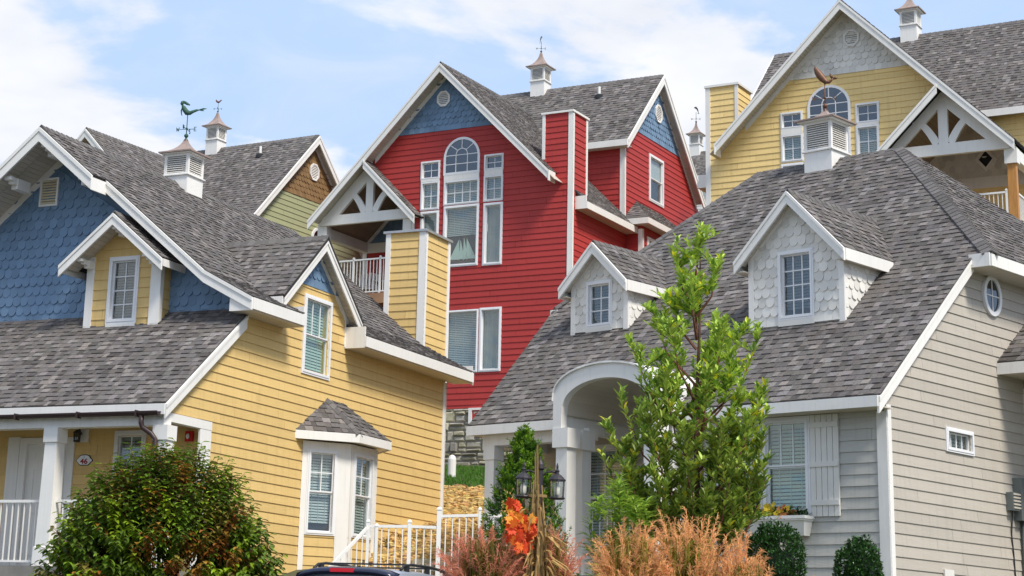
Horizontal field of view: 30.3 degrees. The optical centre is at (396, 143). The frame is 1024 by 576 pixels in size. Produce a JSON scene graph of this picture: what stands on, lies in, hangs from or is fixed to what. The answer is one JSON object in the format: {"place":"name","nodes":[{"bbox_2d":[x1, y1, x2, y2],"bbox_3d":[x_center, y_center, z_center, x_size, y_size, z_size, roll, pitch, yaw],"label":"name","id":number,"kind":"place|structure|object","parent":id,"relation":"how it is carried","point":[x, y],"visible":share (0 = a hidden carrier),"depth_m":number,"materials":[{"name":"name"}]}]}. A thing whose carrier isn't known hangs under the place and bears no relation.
{"place":"outdoors","nodes":[
{"label":"outdoors","id":0,"kind":"place"},
{"bbox_2d":[354,273,381,292],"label":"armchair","id":1,"kind":"object","parent":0,"point":[367,288],"visible":0.41,"depth_m":55.74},
{"bbox_2d":[280,464,512,575],"bbox_3d":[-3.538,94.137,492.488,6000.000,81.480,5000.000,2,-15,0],"label":"ground","id":2,"kind":"structure","parent":0,"point":[293,573],"depth_m":43.99,"materials":[{"name":"soil"}]},
{"bbox_2d":[30,437,287,575],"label":"autumn shrub","id":3,"kind":"object","parent":2,"relation":"on","point":[147,507],"visible":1,"depth_m":25.64,"materials":[{"name":"green plant"}]},
{"bbox_2d":[77,100,361,282],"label":"gabled house","id":4,"kind":"structure","parent":2,"relation":"on","point":[291,183],"depth_m":59.65,"materials":[{"name":"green paint"}]},
{"bbox_2d":[311,228,317,235],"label":"window","id":5,"kind":"structure","parent":4,"relation":"in","point":[315,232],"depth_m":59.87,"materials":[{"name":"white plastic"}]},
{"bbox_2d":[0,101,473,575],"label":"porch house","id":6,"kind":"structure","parent":2,"relation":"on","point":[303,380],"depth_m":33.81,"materials":[{"name":"yellow paint"}]},
{"bbox_2d":[19,444,68,565],"bbox_3d":[-6.023,6.229,32.390,0.900,2.120,0.040,-6,-17,26],"label":"front door","id":7,"kind":"structure","parent":6,"relation":"in","point":[37,477],"depth_m":32.51,"materials":[{"name":"white paint"}]},
{"bbox_2d":[25,450,65,555],"bbox_3d":[-6.024,6.164,32.378,0.680,1.780,0.014,-6,-17,27],"label":"door frame","id":8,"kind":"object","parent":6,"relation":"in","point":[39,461],"depth_m":32.58,"materials":[{"name":"white paint"}]},
{"bbox_2d":[73,429,89,441],"bbox_3d":[-5.394,4.989,32.259,0.276,0.230,0.156,12,-18,-32],"label":"wall lantern","id":9,"kind":"object","parent":6,"relation":"attached to","point":[80,435],"depth_m":32.25,"materials":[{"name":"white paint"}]},
{"bbox_2d":[76,455,92,465],"bbox_3d":[-5.319,5.395,32.187,0.353,0.186,0.044,-6,-17,26],"label":"number plaque","id":10,"kind":"object","parent":6,"relation":"attached to","point":[83,460],"visible":1,"depth_m":32.17,"materials":[{"name":"metal"}]},
{"bbox_2d":[105,255,140,323],"bbox_3d":[-4.814,2.606,33.525,0.650,1.210,0.199,-6,-17,27],"label":"window","id":11,"kind":"structure","parent":6,"relation":"in","point":[128,272],"depth_m":33.56,"materials":[{"name":"glass"}]},
{"bbox_2d":[112,430,146,477],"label":"window","id":12,"kind":"structure","parent":6,"relation":"in","point":[132,440],"depth_m":31.93,"materials":[{"name":"white plastic"}]},
{"bbox_2d":[185,431,193,441],"bbox_3d":[-3.435,4.856,31.324,0.150,0.170,0.082,-6,-17,27],"label":"fire alarm","id":13,"kind":"object","parent":6,"relation":"attached to","point":[189,436],"visible":1,"depth_m":31.30,"materials":[{"name":"red plastic"}]},
{"bbox_2d":[300,293,332,380],"bbox_3d":[-1.519,3.557,34.683,0.199,1.460,1.040,-6,-17,26],"label":"window","id":14,"kind":"structure","parent":6,"relation":"in","point":[311,350],"depth_m":34.81,"materials":[{"name":"white plastic"}]},
{"bbox_2d":[304,449,337,535],"bbox_3d":[-1.375,6.258,33.859,0.580,1.510,0.199,8,-16,-22],"label":"window","id":15,"kind":"structure","parent":6,"relation":"in","point":[318,512],"depth_m":33.88,"materials":[{"name":"white glass"}]},
{"bbox_2d":[351,453,374,539],"bbox_3d":[-0.679,6.444,34.451,0.199,1.510,0.760,-6,-17,26],"label":"window","id":16,"kind":"structure","parent":6,"relation":"in","point":[360,459],"depth_m":34.61,"materials":[{"name":"white glass"}]},
{"bbox_2d":[362,464,365,528],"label":"window","id":17,"kind":"structure","parent":6,"relation":"in","point":[364,464],"depth_m":35.08,"materials":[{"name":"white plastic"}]},
{"bbox_2d":[410,558,434,574],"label":"boulder","id":18,"kind":"object","parent":2,"relation":"on","point":[420,562],"visible":0.44,"depth_m":33.10,"materials":[{"name":"beige stone"}]},
{"bbox_2d":[358,483,513,575],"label":"rubble bank","id":19,"kind":"structure","parent":2,"relation":"on","point":[461,499],"depth_m":37.14,"materials":[{"name":"beige stone"}]},
{"bbox_2d":[448,455,455,476],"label":"pipe stub","id":20,"kind":"object","parent":2,"relation":"on","point":[452,465],"visible":0.85,"depth_m":46.08,"materials":[{"name":"white paint"}]},
{"bbox_2d":[440,548,464,570],"bbox_3d":[1.125,7.511,33.422,0.852,0.697,0.975,-4,-16,22],"label":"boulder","id":21,"kind":"object","parent":2,"relation":"on","point":[447,554],"visible":0.1,"depth_m":33.12,"materials":[{"name":"grey stone"}]},
{"bbox_2d":[329,507,629,575],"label":"ramp railing","id":22,"kind":"object","parent":2,"relation":"on","point":[376,526],"visible":0.38,"depth_m":30.38,"materials":[{"name":"white paint"}]},
{"bbox_2d":[307,36,705,465],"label":"gabled house","id":23,"kind":"structure","parent":2,"relation":"on","point":[544,181],"depth_m":53.44,"materials":[{"name":"red paint"}]},
{"bbox_2d":[420,210,438,233],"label":"window","id":24,"kind":"structure","parent":23,"relation":"in","point":[430,221],"depth_m":53.46,"materials":[{"name":"glass"}]},
{"bbox_2d":[420,180,439,210],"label":"window","id":25,"kind":"structure","parent":23,"relation":"in","point":[430,191],"depth_m":53.67,"materials":[{"name":"glass"}]},
{"bbox_2d":[420,160,440,179],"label":"window","id":26,"kind":"structure","parent":23,"relation":"in","point":[429,169],"depth_m":53.83,"materials":[{"name":"white plastic"}]},
{"bbox_2d":[443,203,478,266],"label":"window","id":27,"kind":"structure","parent":23,"relation":"in","point":[462,222],"depth_m":52.90,"materials":[{"name":"glass"}]},
{"bbox_2d":[443,137,479,175],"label":"window","id":28,"kind":"structure","parent":23,"relation":"in","point":[462,155],"depth_m":53.33,"materials":[{"name":"glass"}]},
{"bbox_2d":[443,178,479,205],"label":"window","id":29,"kind":"structure","parent":23,"relation":"in","point":[462,191],"depth_m":53.16,"materials":[{"name":"glass"}]},
{"bbox_2d":[450,238,474,262],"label":"model ship","id":30,"kind":"object","parent":23,"relation":"in","point":[466,252],"visible":0.98,"depth_m":52.68,"materials":[{"name":"white fabric"}]},
{"bbox_2d":[448,309,478,371],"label":"window","id":31,"kind":"structure","parent":23,"relation":"in","point":[463,337],"depth_m":52.03,"materials":[{"name":"white glass"}]},
{"bbox_2d":[468,408,480,423],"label":"base window frame","id":32,"kind":"structure","parent":23,"relation":"in","point":[469,409],"depth_m":51.08,"materials":[{"name":"white paint"}]},
{"bbox_2d":[478,306,501,371],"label":"window","id":33,"kind":"structure","parent":23,"relation":"in","point":[490,325],"depth_m":51.55,"materials":[{"name":"white plastic"}]},
{"bbox_2d":[482,202,502,265],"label":"window","id":34,"kind":"structure","parent":23,"relation":"in","point":[492,212],"depth_m":52.31,"materials":[{"name":"glass"}]},
{"bbox_2d":[483,174,503,201],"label":"window","id":35,"kind":"structure","parent":23,"relation":"in","point":[493,184],"depth_m":52.66,"materials":[{"name":"glass"}]},
{"bbox_2d":[484,153,503,169],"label":"window","id":36,"kind":"structure","parent":23,"relation":"in","point":[491,161],"depth_m":52.81,"materials":[{"name":"white plastic"}]},
{"bbox_2d":[647,236,654,244],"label":"window","id":37,"kind":"structure","parent":23,"relation":"in","point":[649,240],"depth_m":54.28,"materials":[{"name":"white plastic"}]},
{"bbox_2d":[649,153,663,207],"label":"window","id":38,"kind":"structure","parent":23,"relation":"in","point":[656,165],"depth_m":56.74,"materials":[{"name":"white plastic"}]},
{"bbox_2d":[473,423,580,575],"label":"conical evergreen","id":39,"kind":"object","parent":2,"relation":"on","point":[523,444],"visible":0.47,"depth_m":28.43,"materials":[{"name":"green plant"}]},
{"bbox_2d":[515,456,565,518],"bbox_3d":[1.646,4.536,21.674,0.590,1.872,0.220,2,-15,0],"label":"lamp post","id":40,"kind":"object","parent":2,"relation":"on","point":[556,477],"visible":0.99,"depth_m":21.80,"materials":[{"name":"metal"}]},
{"bbox_2d":[504,444,571,575],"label":"corn stalk bundle","id":41,"kind":"object","parent":40,"relation":"attached to","point":[537,560],"visible":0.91,"depth_m":21.55,"materials":[{"name":"brown plant"}]},
{"bbox_2d":[504,497,538,555],"bbox_3d":[1.421,4.364,21.500,0.414,0.657,0.251,2,-15,0],"label":"maple leaf spray","id":42,"kind":"object","parent":41,"relation":"attached to","point":[515,520],"visible":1,"depth_m":21.45,"materials":[{"name":"plant"}]},
{"bbox_2d":[576,471,658,575],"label":"long leaved shrub","id":43,"kind":"object","parent":2,"relation":"on","point":[619,500],"visible":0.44,"depth_m":23.09,"materials":[{"name":"green plant"}]},
{"bbox_2d":[584,516,678,575],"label":"tan plumed grass","id":44,"kind":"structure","parent":2,"relation":"on","point":[632,557],"depth_m":20.43,"materials":[{"name":"plant"}]},
{"bbox_2d":[595,221,776,563],"bbox_3d":[3.741,3.478,24.386,2.361,5.148,1.949,2,-15,0],"label":"young tree","id":45,"kind":"object","parent":2,"relation":"on","point":[727,455],"visible":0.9,"depth_m":24.20,"materials":[{"name":"green plant"}]},
{"bbox_2d":[686,107,705,210],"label":"distant house","id":46,"kind":"structure","parent":2,"relation":"on","point":[696,135],"depth_m":90.95,"materials":[{"name":"paint"}]},
{"bbox_2d":[466,66,1023,575],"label":"steep roof house","id":47,"kind":"structure","parent":2,"relation":"on","point":[878,294],"depth_m":30.02,"materials":[{"name":"grey paint"}]},
{"bbox_2d":[585,279,611,328],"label":"window","id":48,"kind":"structure","parent":47,"relation":"in","point":[602,299],"depth_m":33.84,"materials":[{"name":"white plastic"}]},
{"bbox_2d":[590,444,627,550],"bbox_3d":[3.586,6.029,32.152,1.030,1.780,0.199,-13,-21,43],"label":"window","id":49,"kind":"structure","parent":47,"relation":"in","point":[599,477],"depth_m":32.33,"materials":[{"name":"white glass"}]},
{"bbox_2d":[681,455,693,530],"bbox_3d":[4.567,6.137,30.979,0.900,2.030,0.045,-13,-21,43],"label":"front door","id":50,"kind":"structure","parent":47,"relation":"in","point":[682,519],"depth_m":30.85,"materials":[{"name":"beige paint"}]},
{"bbox_2d":[710,420,762,515],"bbox_3d":[5.273,4.992,28.952,0.950,1.470,0.199,-13,-21,43],"label":"window","id":51,"kind":"structure","parent":47,"relation":"in","point":[714,425],"depth_m":28.88,"materials":[{"name":"white plastic"}]},
{"bbox_2d":[711,502,814,536],"bbox_3d":[5.417,5.625,28.279,1.837,0.509,0.404,-13,-21,43],"label":"window box","id":52,"kind":"object","parent":47,"relation":"attached to","point":[801,522],"visible":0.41,"depth_m":27.86,"materials":[{"name":"white paint"}]},
{"bbox_2d":[761,415,810,515],"bbox_3d":[5.900,4.851,28.344,0.860,1.470,0.199,-13,-21,43],"label":"window","id":53,"kind":"structure","parent":47,"relation":"in","point":[790,436],"depth_m":28.40,"materials":[{"name":"white glass"}]},
{"bbox_2d":[777,247,814,320],"bbox_3d":[6.490,2.277,30.431,0.670,1.130,0.199,-13,-21,43],"label":"window","id":54,"kind":"structure","parent":47,"relation":"in","point":[800,264],"depth_m":30.48,"materials":[{"name":"glass"}]},
{"bbox_2d":[944,426,974,455],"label":"window","id":55,"kind":"structure","parent":47,"relation":"in","point":[954,440],"depth_m":28.76,"materials":[{"name":"white plastic"}]},
{"bbox_2d":[981,276,1001,316],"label":"window","id":56,"kind":"structure","parent":47,"relation":"in","point":[991,290],"depth_m":30.11,"materials":[{"name":"glass"}]},
{"bbox_2d":[1005,492,1020,575],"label":"telephone box","id":57,"kind":"object","parent":47,"relation":"attached to","point":[1013,501],"visible":1,"depth_m":29.37,"materials":[{"name":"grey metal"}]},
{"bbox_2d":[1012,478,1023,569],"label":"electric meter","id":58,"kind":"object","parent":47,"relation":"attached to","point":[1018,485],"visible":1,"depth_m":29.54,"materials":[{"name":"grey metal"}]},
{"bbox_2d":[744,518,808,575],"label":"boxwood","id":59,"kind":"object","parent":2,"relation":"on","point":[781,551],"visible":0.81,"depth_m":23.80,"materials":[{"name":"green plant"}]},
{"bbox_2d":[831,534,884,575],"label":"boxwood","id":60,"kind":"object","parent":2,"relation":"on","point":[860,561],"visible":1,"depth_m":23.81,"materials":[{"name":"green plant"}]},
{"bbox_2d":[697,0,1023,220],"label":"gabled house","id":61,"kind":"structure","parent":2,"relation":"on","point":[949,103],"depth_m":49.54,"materials":[{"name":"yellow paint"}]},
{"bbox_2d":[780,110,802,128],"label":"window","id":62,"kind":"structure","parent":61,"relation":"in","point":[787,119],"depth_m":49.78,"materials":[{"name":"white plastic"}]},
{"bbox_2d":[781,162,802,167],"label":"window","id":63,"kind":"structure","parent":61,"relation":"in","point":[799,163],"depth_m":49.41,"materials":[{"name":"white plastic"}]},
{"bbox_2d":[781,133,803,162],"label":"window","id":64,"kind":"structure","parent":61,"relation":"in","point":[791,145],"depth_m":49.62,"materials":[{"name":"glass"}]},
{"bbox_2d":[807,85,850,120],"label":"window","id":65,"kind":"structure","parent":61,"relation":"in","point":[841,107],"depth_m":49.25,"materials":[{"name":"blue glass"}]},
{"bbox_2d":[848,128,850,153],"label":"window","id":66,"kind":"structure","parent":61,"relation":"in","point":[849,130],"depth_m":48.71,"materials":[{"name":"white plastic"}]},
{"bbox_2d":[855,101,879,122],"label":"window","id":67,"kind":"structure","parent":61,"relation":"in","point":[868,111],"depth_m":48.70,"materials":[{"name":"glass"}]},
{"bbox_2d":[856,124,879,154],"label":"window","id":68,"kind":"structure","parent":61,"relation":"in","point":[867,136],"depth_m":48.57,"materials":[{"name":"glass"}]},
{"bbox_2d":[975,151,995,171],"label":"diamond window","id":69,"kind":"structure","parent":61,"relation":"in","point":[985,163],"depth_m":49.18,"materials":[{"name":"white paint"}]},
{"bbox_2d":[444,464,506,486],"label":"lawn grass","id":70,"kind":"structure","parent":0,"point":[467,477],"depth_m":45.88,"materials":[{"name":"green plant"}]},
{"bbox_2d":[430,524,541,575],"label":"pink plumed grass","id":71,"kind":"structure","parent":0,"point":[487,558],"depth_m":21.45,"materials":[{"name":"pink plant"}]},
{"bbox_2d":[0,0,1023,231],"label":"sky","id":72,"kind":"structure","parent":0,"point":[338,71],"materials":[{"name":"blue"}]},
{"bbox_2d":[519,521,587,575],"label":"pink plumed grass","id":73,"kind":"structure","parent":0,"point":[573,562],"depth_m":21.90,"materials":[{"name":"pink plant"}]},
{"bbox_2d":[648,506,744,575],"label":"tan plumed grass","id":74,"kind":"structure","parent":0,"point":[687,554],"depth_m":20.60,"materials":[{"name":"plant"}]},
{"bbox_2d":[709,528,773,575],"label":"tan plumed grass","id":75,"kind":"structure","parent":0,"point":[749,569],"depth_m":20.51,"materials":[{"name":"plant"}]},
{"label":"road","id":76,"kind":"structure","parent":0,"visible":0},
{"bbox_2d":[296,562,450,575],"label":"parked car","id":77,"kind":"object","parent":76,"relation":"on","point":[335,569],"visible":0.96,"depth_m":24.35,"materials":[{"name":"black metal"}]}
]}

